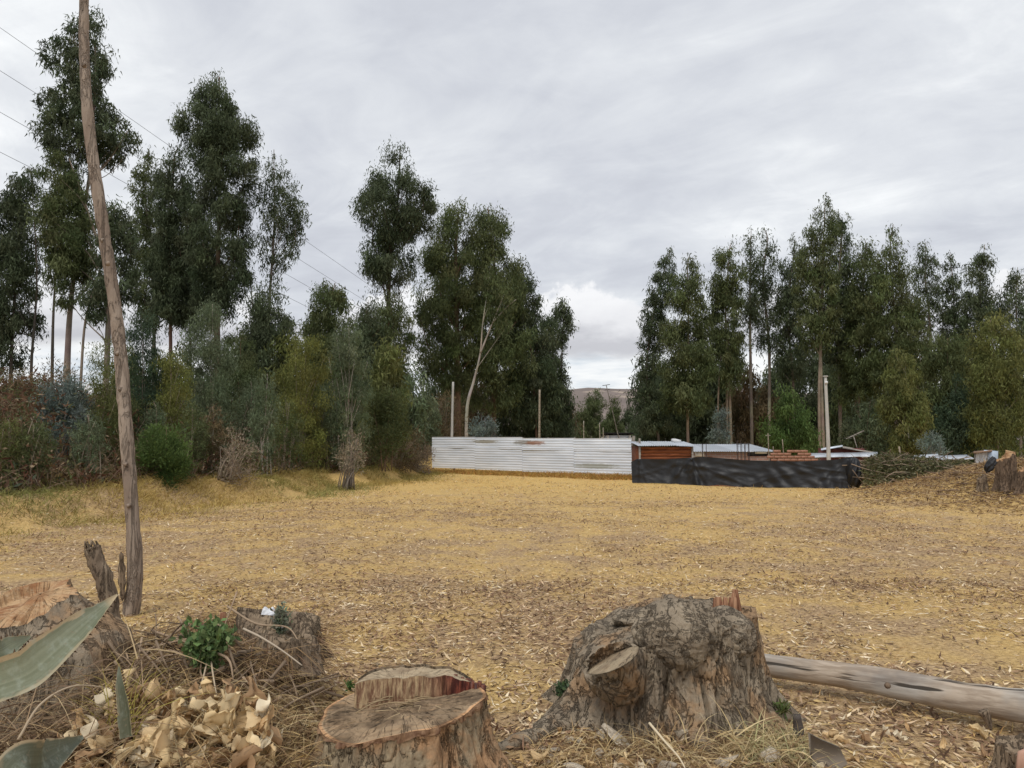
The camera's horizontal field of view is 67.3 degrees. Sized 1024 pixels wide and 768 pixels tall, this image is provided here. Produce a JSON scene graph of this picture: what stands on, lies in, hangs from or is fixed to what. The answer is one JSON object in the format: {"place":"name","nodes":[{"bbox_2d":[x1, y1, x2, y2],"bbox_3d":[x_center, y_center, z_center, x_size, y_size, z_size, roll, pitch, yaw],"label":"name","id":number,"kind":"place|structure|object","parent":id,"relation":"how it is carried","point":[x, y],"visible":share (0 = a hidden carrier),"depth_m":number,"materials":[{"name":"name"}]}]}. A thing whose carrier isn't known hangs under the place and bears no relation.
{"place":"outdoors","nodes":[
{"label":"outdoors","id":0,"kind":"place"},
{"bbox_2d":[0,386,1023,767],"bbox_3d":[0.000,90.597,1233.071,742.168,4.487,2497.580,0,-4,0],"label":"ground","id":1,"kind":"structure","parent":0,"point":[908,640],"depth_m":9.73,"materials":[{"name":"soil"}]},
{"bbox_2d":[0,415,32,485],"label":"shrub","id":2,"kind":"object","parent":1,"relation":"on","point":[9,425],"visible":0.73,"depth_m":15.36,"materials":[{"name":"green plant"}]},
{"bbox_2d":[0,164,55,381],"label":"eucalyptus tree","id":3,"kind":"object","parent":1,"relation":"on","point":[17,271],"visible":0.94,"depth_m":30.23,"materials":[{"name":"green plant"}]},
{"bbox_2d":[1,414,60,487],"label":"shrub","id":4,"kind":"object","parent":1,"relation":"on","point":[37,433],"visible":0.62,"depth_m":15.64,"materials":[{"name":"green plant"}]},
{"bbox_2d":[0,354,85,416],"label":"shrub","id":5,"kind":"object","parent":1,"relation":"on","point":[50,377],"visible":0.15,"depth_m":22.88,"materials":[{"name":"green plant"}]},
{"bbox_2d":[30,363,96,465],"bbox_3d":[-10.965,0.912,18.949,1.577,2.886,1.550,0,-4,0],"label":"shrub","id":6,"kind":"object","parent":1,"relation":"on","point":[76,410],"visible":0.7,"depth_m":18.85,"materials":[{"name":"green plant"}]},
{"bbox_2d":[0,594,133,767],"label":"agave plant","id":7,"kind":"object","parent":1,"relation":"on","point":[38,660],"visible":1,"depth_m":2.48,"materials":[{"name":"plant"}]},
{"bbox_2d":[0,579,133,748],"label":"tree stump","id":8,"kind":"object","parent":1,"relation":"on","point":[38,608],"visible":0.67,"depth_m":4.12,"materials":[{"name":"wood"}]},
{"bbox_2d":[24,148,110,393],"bbox_3d":[-15.910,-3.757,27.250,2.604,9.340,2.669,-4,-6,41],"label":"eucalyptus tree","id":9,"kind":"object","parent":1,"relation":"on","point":[65,238],"visible":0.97,"depth_m":27.09,"materials":[{"name":"green plant"}]},
{"bbox_2d":[24,4,142,383],"bbox_3d":[-15.996,-6.868,28.687,3.770,14.835,3.740,4,-6,-41],"label":"eucalyptus tree","id":10,"kind":"object","parent":1,"relation":"on","point":[62,115],"visible":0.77,"depth_m":28.35,"materials":[{"name":"green plant"}]},
{"bbox_2d":[65,408,112,483],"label":"shrub","id":11,"kind":"object","parent":1,"relation":"on","point":[95,438],"visible":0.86,"depth_m":16.65,"materials":[{"name":"green plant"}]},
{"bbox_2d":[84,540,120,618],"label":"broken branch","id":12,"kind":"object","parent":1,"relation":"on","point":[101,571],"visible":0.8,"depth_m":5.08,"materials":[{"name":"brown wood"}]},
{"bbox_2d":[75,331,141,463],"bbox_3d":[-10.641,0.648,20.023,1.727,4.072,1.696,-3,-5,34],"label":"shrub","id":13,"kind":"object","parent":1,"relation":"on","point":[108,399],"visible":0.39,"depth_m":19.86,"materials":[{"name":"green plant"}]},
{"bbox_2d":[72,194,145,396],"bbox_3d":[-13.720,-2.752,26.232,2.202,7.699,2.051,2,-5,-22],"label":"eucalyptus tree","id":14,"kind":"object","parent":1,"relation":"on","point":[122,230],"visible":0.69,"depth_m":26.16,"materials":[{"name":"green plant"}]},
{"bbox_2d":[78,0,142,616],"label":"bare trunk","id":15,"kind":"object","parent":1,"relation":"on","point":[131,596],"visible":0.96,"depth_m":7.38,"materials":[{"name":"brown plant"}]},
{"bbox_2d":[105,305,172,436],"bbox_3d":[-10.615,-0.057,22.114,1.674,4.625,1.937,0,-4,0],"label":"shrub","id":16,"kind":"object","parent":1,"relation":"on","point":[144,391],"visible":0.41,"depth_m":22.02,"materials":[{"name":"green plant"}]},
{"bbox_2d":[123,145,176,359],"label":"eucalyptus tree","id":17,"kind":"object","parent":1,"relation":"on","point":[144,218],"visible":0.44,"depth_m":40.32,"materials":[{"name":"green plant"}]},
{"bbox_2d":[134,419,197,491],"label":"shrub","id":18,"kind":"object","parent":1,"relation":"on","point":[166,449],"visible":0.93,"depth_m":18.70,"materials":[{"name":"green plant"}]},
{"bbox_2d":[140,343,197,436],"bbox_3d":[-9.822,0.495,22.090,1.658,3.464,1.649,0,-4,0],"label":"shrub","id":19,"kind":"object","parent":1,"relation":"on","point":[173,409],"visible":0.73,"depth_m":21.96,"materials":[{"name":"green plant"}]},
{"bbox_2d":[139,142,200,353],"bbox_3d":[-16.999,-5.539,38.593,3.245,13.532,3.087,-4,-6,43],"label":"eucalyptus tree","id":20,"kind":"object","parent":1,"relation":"on","point":[167,263],"visible":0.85,"depth_m":38.08,"materials":[{"name":"green plant"}]},
{"bbox_2d":[57,668,283,767],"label":"dry leaf heap","id":21,"kind":"object","parent":1,"relation":"on","point":[249,745],"visible":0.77,"depth_m":3.33,"materials":[{"name":"plant"}]},
{"bbox_2d":[175,399,213,476],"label":"shrub","id":22,"kind":"object","parent":1,"relation":"on","point":[203,427],"visible":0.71,"depth_m":20.79,"materials":[{"name":"green plant"}]},
{"bbox_2d":[0,366,400,494],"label":"undergrowth","id":23,"kind":"object","parent":1,"relation":"on","point":[19,411],"visible":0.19,"depth_m":18.43,"materials":[{"name":"green plant"}]},
{"bbox_2d":[168,613,241,678],"bbox_3d":[-1.598,1.360,3.981,0.379,0.365,0.260,0,-4,0],"label":"green weed","id":24,"kind":"object","parent":1,"relation":"on","point":[209,639],"visible":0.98,"depth_m":3.94,"materials":[{"name":"green plant"}]},
{"bbox_2d":[165,293,247,458],"bbox_3d":[-9.874,0.078,25.140,2.516,6.051,2.376,0,-4,0],"label":"shrub","id":25,"kind":"object","parent":1,"relation":"on","point":[208,356],"visible":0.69,"depth_m":24.85,"materials":[{"name":"green plant"}]},
{"bbox_2d":[193,403,229,473],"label":"shrub","id":26,"kind":"object","parent":1,"relation":"on","point":[215,426],"visible":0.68,"depth_m":21.41,"materials":[{"name":"green plant"}]},
{"bbox_2d":[167,67,266,388],"bbox_3d":[-14.365,-7.203,37.577,4.414,17.111,4.417,-3,-5,35],"label":"eucalyptus tree","id":27,"kind":"object","parent":1,"relation":"on","point":[219,134],"visible":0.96,"depth_m":37.01,"materials":[{"name":"green plant"}]},
{"bbox_2d":[139,607,332,679],"bbox_3d":[-1.659,1.504,4.555,1.242,0.393,1.088,0,-4,0],"label":"tree stump","id":28,"kind":"object","parent":1,"relation":"on","point":[305,625],"visible":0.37,"depth_m":4.35,"materials":[{"name":"brown wood"}]},
{"bbox_2d":[270,601,292,635],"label":"green weed","id":29,"kind":"object","parent":28,"relation":"on","point":[281,616],"visible":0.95,"depth_m":4.34,"materials":[{"name":"green plant"}]},
{"bbox_2d":[211,421,263,488],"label":"shrub","id":30,"kind":"object","parent":1,"relation":"on","point":[230,470],"visible":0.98,"depth_m":20.80,"materials":[{"name":"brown plant"}]},
{"bbox_2d":[217,328,265,421],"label":"shrub","id":31,"kind":"object","parent":1,"relation":"on","point":[246,365],"visible":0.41,"depth_m":29.94,"materials":[{"name":"green plant"}]},
{"bbox_2d":[230,373,268,449],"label":"shrub","id":32,"kind":"object","parent":1,"relation":"on","point":[248,404],"visible":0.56,"depth_m":27.47,"materials":[{"name":"green plant"}]},
{"bbox_2d":[244,369,284,475],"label":"shrub","id":33,"kind":"object","parent":1,"relation":"on","point":[265,418],"visible":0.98,"depth_m":22.91,"materials":[{"name":"green plant"}]},
{"bbox_2d":[231,270,305,413],"bbox_3d":[-10.530,-1.161,33.121,3.457,7.546,3.290,0,-4,0],"label":"eucalyptus tree","id":34,"kind":"object","parent":1,"relation":"on","point":[261,330],"visible":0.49,"depth_m":32.70,"materials":[{"name":"green plant"}]},
{"bbox_2d":[109,327,439,448],"bbox_3d":[-12.006,0.058,36.258,17.516,6.578,13.100,0,-4,0],"label":"understorey","id":35,"kind":"object","parent":1,"relation":"on","point":[420,408],"visible":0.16,"depth_m":32.29,"materials":[{"name":"green plant"}]},
{"bbox_2d":[250,150,312,303],"bbox_3d":[-11.645,-4.944,38.433,3.016,13.906,2.905,2,-5,-27],"label":"eucalyptus tree","id":36,"kind":"object","parent":1,"relation":"on","point":[273,211],"visible":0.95,"depth_m":38.44,"materials":[{"name":"green plant"}]},
{"bbox_2d":[268,395,305,470],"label":"shrub","id":37,"kind":"object","parent":1,"relation":"on","point":[286,437],"visible":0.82,"depth_m":24.89,"materials":[{"name":"green plant"}]},
{"bbox_2d":[267,332,338,471],"bbox_3d":[-7.313,0.718,27.157,2.471,5.241,2.605,-2,-5,22],"label":"shrub","id":38,"kind":"object","parent":1,"relation":"on","point":[309,424],"visible":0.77,"depth_m":26.80,"materials":[{"name":"green plant"}]},
{"bbox_2d":[303,394,352,468],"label":"shrub","id":39,"kind":"object","parent":1,"relation":"on","point":[321,425],"visible":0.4,"depth_m":27.62,"materials":[{"name":"green plant"}]},
{"bbox_2d":[296,278,364,438],"bbox_3d":[-8.577,-0.947,36.213,3.681,8.253,3.800,4,-6,-42],"label":"eucalyptus tree","id":40,"kind":"object","parent":1,"relation":"on","point":[320,321],"visible":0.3,"depth_m":35.85,"materials":[{"name":"green plant"}]},
{"bbox_2d":[319,320,379,473],"bbox_3d":[-5.974,0.525,28.057,2.202,5.973,2.216,0,-4,0],"label":"shrub","id":41,"kind":"object","parent":1,"relation":"on","point":[359,393],"visible":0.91,"depth_m":27.84,"materials":[{"name":"green plant"}]},
{"bbox_2d":[332,427,367,490],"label":"shrub","id":42,"kind":"object","parent":1,"relation":"on","point":[348,481],"visible":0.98,"depth_m":24.81,"materials":[{"name":"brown plant"}]},
{"bbox_2d":[346,289,390,381],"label":"eucalyptus tree","id":43,"kind":"object","parent":1,"relation":"on","point":[363,315],"visible":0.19,"depth_m":39.94,"materials":[{"name":"green plant"}]},
{"bbox_2d":[363,380,415,471],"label":"shrub","id":44,"kind":"object","parent":1,"relation":"on","point":[386,404],"visible":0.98,"depth_m":29.69,"materials":[{"name":"green plant"}]},
{"bbox_2d":[365,289,418,385],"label":"eucalyptus tree","id":45,"kind":"object","parent":1,"relation":"on","point":[396,317],"visible":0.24,"depth_m":42.08,"materials":[{"name":"green plant"}]},
{"bbox_2d":[348,135,441,440],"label":"eucalyptus tree","id":46,"kind":"object","parent":1,"relation":"on","point":[401,225],"visible":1,"depth_m":45.96,"materials":[{"name":"green plant"}]},
{"bbox_2d":[376,423,427,473],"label":"shrub","id":47,"kind":"object","parent":1,"relation":"on","point":[398,463],"visible":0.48,"depth_m":33.89,"materials":[{"name":"green plant"}]},
{"bbox_2d":[309,664,515,767],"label":"tree stump","id":48,"kind":"object","parent":1,"relation":"on","point":[434,736],"visible":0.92,"depth_m":3.48,"materials":[{"name":"wood"}]},
{"bbox_2d":[396,436,435,474],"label":"shrub","id":49,"kind":"object","parent":1,"relation":"on","point":[421,457],"visible":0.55,"depth_m":35.72,"materials":[{"name":"brown plant"}]},
{"bbox_2d":[411,395,444,456],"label":"shrub","id":50,"kind":"object","parent":1,"relation":"on","point":[432,433],"visible":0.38,"depth_m":44.71,"materials":[{"name":"green plant"}]},
{"bbox_2d":[407,196,490,436],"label":"eucalyptus tree","id":51,"kind":"object","parent":1,"relation":"on","point":[445,361],"visible":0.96,"depth_m":51.76,"materials":[{"name":"green plant"}]},
{"bbox_2d":[430,390,468,440],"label":"shrub","id":52,"kind":"object","parent":1,"relation":"on","point":[447,424],"visible":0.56,"depth_m":46.95,"materials":[{"name":"green plant"}]},
{"bbox_2d":[0,593,914,767],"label":"dead stems","id":53,"kind":"object","parent":1,"relation":"on","point":[167,665],"visible":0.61,"depth_m":3.74,"materials":[{"name":"plant"}]},
{"bbox_2d":[466,410,500,436],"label":"shrub","id":54,"kind":"object","parent":1,"relation":"on","point":[490,431],"visible":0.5,"depth_m":44.79,"materials":[{"name":"green plant"}]},
{"bbox_2d":[465,260,519,436],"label":"eucalyptus tree","id":55,"kind":"object","parent":1,"relation":"on","point":[495,298],"visible":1,"depth_m":49.27,"materials":[{"name":"green plant"}]},
{"bbox_2d":[412,360,582,446],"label":"understorey","id":56,"kind":"object","parent":1,"relation":"on","point":[505,430],"visible":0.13,"depth_m":60.01,"materials":[{"name":"green plant"}]},
{"bbox_2d":[459,201,539,436],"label":"eucalyptus tree","id":57,"kind":"object","parent":1,"relation":"on","point":[502,353],"visible":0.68,"depth_m":53.59,"materials":[{"name":"green plant"}]},
{"bbox_2d":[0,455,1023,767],"bbox_3d":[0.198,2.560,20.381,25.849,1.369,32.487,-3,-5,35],"label":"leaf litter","id":58,"kind":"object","parent":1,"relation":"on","point":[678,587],"visible":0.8,"depth_m":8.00,"materials":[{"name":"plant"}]},
{"bbox_2d":[0,416,1023,551],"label":"tall grass","id":59,"kind":"structure","parent":1,"relation":"on","point":[433,472],"depth_m":19.15,"materials":[{"name":"plant"}]},
{"bbox_2d":[432,437,631,474],"bbox_3d":[0.512,3.507,38.114,12.297,1.799,0.201,-3,-5,38],"label":"metal fence","id":60,"kind":"object","parent":1,"relation":"on","point":[595,455],"visible":0.97,"depth_m":37.56,"materials":[{"name":"metal"}]},
{"bbox_2d":[499,255,565,437],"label":"eucalyptus tree","id":61,"kind":"object","parent":1,"relation":"on","point":[546,374],"visible":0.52,"depth_m":55.39,"materials":[{"name":"green plant"}]},
{"bbox_2d":[534,296,579,437],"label":"eucalyptus tree","id":62,"kind":"object","parent":1,"relation":"on","point":[566,319],"visible":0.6,"depth_m":57.94,"materials":[{"name":"green plant"}]},
{"bbox_2d":[584,387,613,437],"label":"eucalyptus tree","id":63,"kind":"object","parent":1,"relation":"on","point":[593,404],"visible":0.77,"depth_m":99.15,"materials":[{"name":"green plant"}]},
{"bbox_2d":[606,395,626,432],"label":"eucalyptus tree","id":64,"kind":"object","parent":1,"relation":"on","point":[619,425],"visible":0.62,"depth_m":101.53,"materials":[{"name":"green plant"}]},
{"bbox_2d":[498,589,805,751],"bbox_3d":[0.786,1.541,4.370,1.794,0.757,1.380,0,-4,0],"label":"tree stump","id":65,"kind":"object","parent":1,"relation":"on","point":[656,659],"visible":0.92,"depth_m":4.00,"materials":[{"name":"wood"}]},
{"bbox_2d":[634,246,682,446],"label":"eucalyptus tree","id":66,"kind":"object","parent":1,"relation":"on","point":[652,423],"visible":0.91,"depth_m":58.02,"materials":[{"name":"green plant"}]},
{"bbox_2d":[628,364,696,446],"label":"eucalyptus tree","id":67,"kind":"object","parent":1,"relation":"on","point":[681,422],"visible":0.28,"depth_m":60.96,"materials":[{"name":"green plant"}]},
{"bbox_2d":[630,439,695,460],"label":"wooden shed","id":68,"kind":"structure","parent":1,"relation":"on","point":[684,450],"depth_m":30.88,"materials":[{"name":"brown wood"}]},
{"bbox_2d":[651,251,721,442],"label":"eucalyptus tree","id":69,"kind":"object","parent":1,"relation":"on","point":[688,391],"visible":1,"depth_m":54.56,"materials":[{"name":"green plant"}]},
{"bbox_2d":[706,404,734,443],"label":"shrub","id":70,"kind":"object","parent":1,"relation":"on","point":[717,431],"visible":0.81,"depth_m":44.76,"materials":[{"name":"green plant"}]},
{"bbox_2d":[704,235,752,443],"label":"eucalyptus tree","id":71,"kind":"object","parent":1,"relation":"on","point":[725,294],"visible":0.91,"depth_m":56.97,"materials":[{"name":"green plant"}]},
{"bbox_2d":[631,457,861,488],"bbox_3d":[7.892,3.118,26.700,7.792,1.256,0.572,-2,-5,29],"label":"black tarp","id":72,"kind":"object","parent":1,"relation":"on","point":[707,471],"visible":1,"depth_m":26.59,"materials":[{"name":"plastic"}]},
{"bbox_2d":[739,225,768,444],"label":"eucalyptus tree","id":73,"kind":"object","parent":1,"relation":"on","point":[752,315],"visible":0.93,"depth_m":59.35,"materials":[{"name":"green plant"}]},
{"bbox_2d":[519,712,992,767],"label":"dry leaf scatter","id":74,"kind":"object","parent":1,"relation":"on","point":[915,762],"visible":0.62,"depth_m":3.80,"materials":[{"name":"plant"}]},
{"bbox_2d":[748,225,781,458],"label":"eucalyptus tree","id":75,"kind":"object","parent":1,"relation":"on","point":[763,340],"visible":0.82,"depth_m":60.30,"materials":[{"name":"green plant"}]},
{"bbox_2d":[748,346,813,455],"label":"eucalyptus tree","id":76,"kind":"object","parent":1,"relation":"on","point":[775,386],"visible":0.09,"depth_m":68.94,"materials":[{"name":"green plant"}]},
{"bbox_2d":[755,380,823,458],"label":"eucalyptus tree","id":77,"kind":"object","parent":1,"relation":"on","point":[794,433],"visible":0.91,"depth_m":41.51,"materials":[{"name":"green plant"}]},
{"bbox_2d":[771,233,811,417],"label":"eucalyptus tree","id":78,"kind":"object","parent":1,"relation":"on","point":[787,299],"visible":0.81,"depth_m":60.02,"materials":[{"name":"green plant"}]},
{"bbox_2d":[790,192,845,447],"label":"eucalyptus tree","id":79,"kind":"object","parent":1,"relation":"on","point":[816,274],"visible":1,"depth_m":54.10,"materials":[{"name":"green plant"}]},
{"bbox_2d":[619,325,1023,462],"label":"understorey","id":80,"kind":"object","parent":1,"relation":"on","point":[740,418],"visible":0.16,"depth_m":63.63,"materials":[{"name":"green plant"}]},
{"bbox_2d":[797,357,852,458],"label":"eucalyptus tree","id":81,"kind":"object","parent":1,"relation":"on","point":[813,398],"visible":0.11,"depth_m":67.37,"materials":[{"name":"green plant"}]},
{"bbox_2d":[808,732,846,767],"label":"slate shard","id":82,"kind":"object","parent":1,"relation":"on","point":[834,752],"visible":0.9,"depth_m":3.65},
{"bbox_2d":[822,212,859,442],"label":"eucalyptus tree","id":83,"kind":"object","parent":1,"relation":"on","point":[832,356],"visible":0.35,"depth_m":57.15,"materials":[{"name":"green plant"}]},
{"bbox_2d":[828,236,889,447],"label":"eucalyptus tree","id":84,"kind":"object","parent":1,"relation":"on","point":[854,386],"visible":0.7,"depth_m":55.95,"materials":[{"name":"green plant"}]},
{"bbox_2d":[835,392,891,462],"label":"eucalyptus tree","id":85,"kind":"object","parent":1,"relation":"on","point":[867,439],"visible":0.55,"depth_m":45.54,"materials":[{"name":"green plant"}]},
{"bbox_2d":[764,654,1023,730],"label":"fallen log","id":86,"kind":"object","parent":1,"relation":"on","point":[987,703],"visible":0.77,"depth_m":4.48,"materials":[{"name":"brown wood"}]},
{"bbox_2d":[853,224,940,423],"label":"eucalyptus tree","id":87,"kind":"object","parent":1,"relation":"on","point":[911,322],"visible":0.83,"depth_m":52.87,"materials":[{"name":"green plant"}]},
{"bbox_2d":[872,345,936,454],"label":"eucalyptus tree","id":88,"kind":"object","parent":1,"relation":"on","point":[900,403],"visible":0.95,"depth_m":39.67,"materials":[{"name":"green plant"}]},
{"bbox_2d":[842,447,972,487],"bbox_3d":[12.976,2.927,24.528,4.315,1.924,6.480,-3,-5,32],"label":"brush pile","id":89,"kind":"object","parent":1,"relation":"on","point":[883,468],"visible":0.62,"depth_m":24.16,"materials":[{"name":"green plant"}]},
{"bbox_2d":[825,455,1023,515],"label":"mound debris","id":90,"kind":"object","parent":1,"relation":"on","point":[961,472],"visible":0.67,"depth_m":18.53,"materials":[{"name":"brown plant"}]},
{"bbox_2d":[908,238,947,411],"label":"eucalyptus tree","id":91,"kind":"object","parent":1,"relation":"on","point":[934,289],"visible":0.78,"depth_m":62.40,"materials":[{"name":"green plant"}]},
{"bbox_2d":[913,430,950,455],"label":"shrub","id":92,"kind":"object","parent":1,"relation":"on","point":[937,447],"visible":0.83,"depth_m":33.79,"materials":[{"name":"green plant"}]},
{"bbox_2d":[910,328,981,461],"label":"eucalyptus tree","id":93,"kind":"object","parent":1,"relation":"on","point":[938,361],"visible":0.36,"depth_m":45.69,"materials":[{"name":"green plant"}]},
{"bbox_2d":[936,250,970,378],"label":"eucalyptus tree","id":94,"kind":"object","parent":1,"relation":"on","point":[951,314],"visible":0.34,"depth_m":62.39,"materials":[{"name":"green plant"}]},
{"bbox_2d":[921,372,987,460],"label":"eucalyptus tree","id":95,"kind":"object","parent":1,"relation":"on","point":[955,433],"visible":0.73,"depth_m":43.58,"materials":[{"name":"green plant"}]},
{"bbox_2d":[954,242,1000,448],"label":"eucalyptus tree","id":96,"kind":"object","parent":1,"relation":"on","point":[978,304],"visible":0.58,"depth_m":60.30,"materials":[{"name":"green plant"}]},
{"bbox_2d":[954,307,1023,459],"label":"eucalyptus tree","id":97,"kind":"object","parent":1,"relation":"on","point":[992,370],"visible":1,"depth_m":41.58,"materials":[{"name":"green plant"}]},
{"bbox_2d":[991,450,1017,492],"bbox_3d":[11.180,1.961,17.398,0.575,0.944,0.559,0,-4,0],"label":"tree stump","id":98,"kind":"object","parent":1,"relation":"on","point":[1006,474],"visible":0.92,"depth_m":17.25,"materials":[{"name":"wood"}]},
{"bbox_2d":[987,733,1023,767],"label":"tree stump","id":99,"kind":"object","parent":1,"relation":"on","point":[1008,751],"visible":1,"depth_m":3.63,"materials":[{"name":"brown wood"}]},
{"bbox_2d":[993,267,1023,457],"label":"eucalyptus tree","id":100,"kind":"object","parent":1,"relation":"on","point":[1014,280],"visible":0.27,"depth_m":58.51,"materials":[{"name":"green plant"}]},
{"bbox_2d":[0,0,1023,395],"label":"sky","id":101,"kind":"structure","parent":0,"point":[612,135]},
{"bbox_2d":[680,444,772,486],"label":"brick house","id":102,"kind":"structure","parent":0,"point":[733,451],"depth_m":35.29,"materials":[{"name":"brown brick"}]},
{"bbox_2d":[438,388,1023,443],"bbox_3d":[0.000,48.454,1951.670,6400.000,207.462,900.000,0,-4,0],"label":"hills","id":103,"kind":"structure","parent":0,"point":[581,393],"depth_m":2036.07,"materials":[{"name":"brown"}]},
{"bbox_2d":[810,445,877,485],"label":"maroon house","id":104,"kind":"structure","parent":0,"point":[845,452],"depth_m":36.38,"materials":[{"name":"metal"}]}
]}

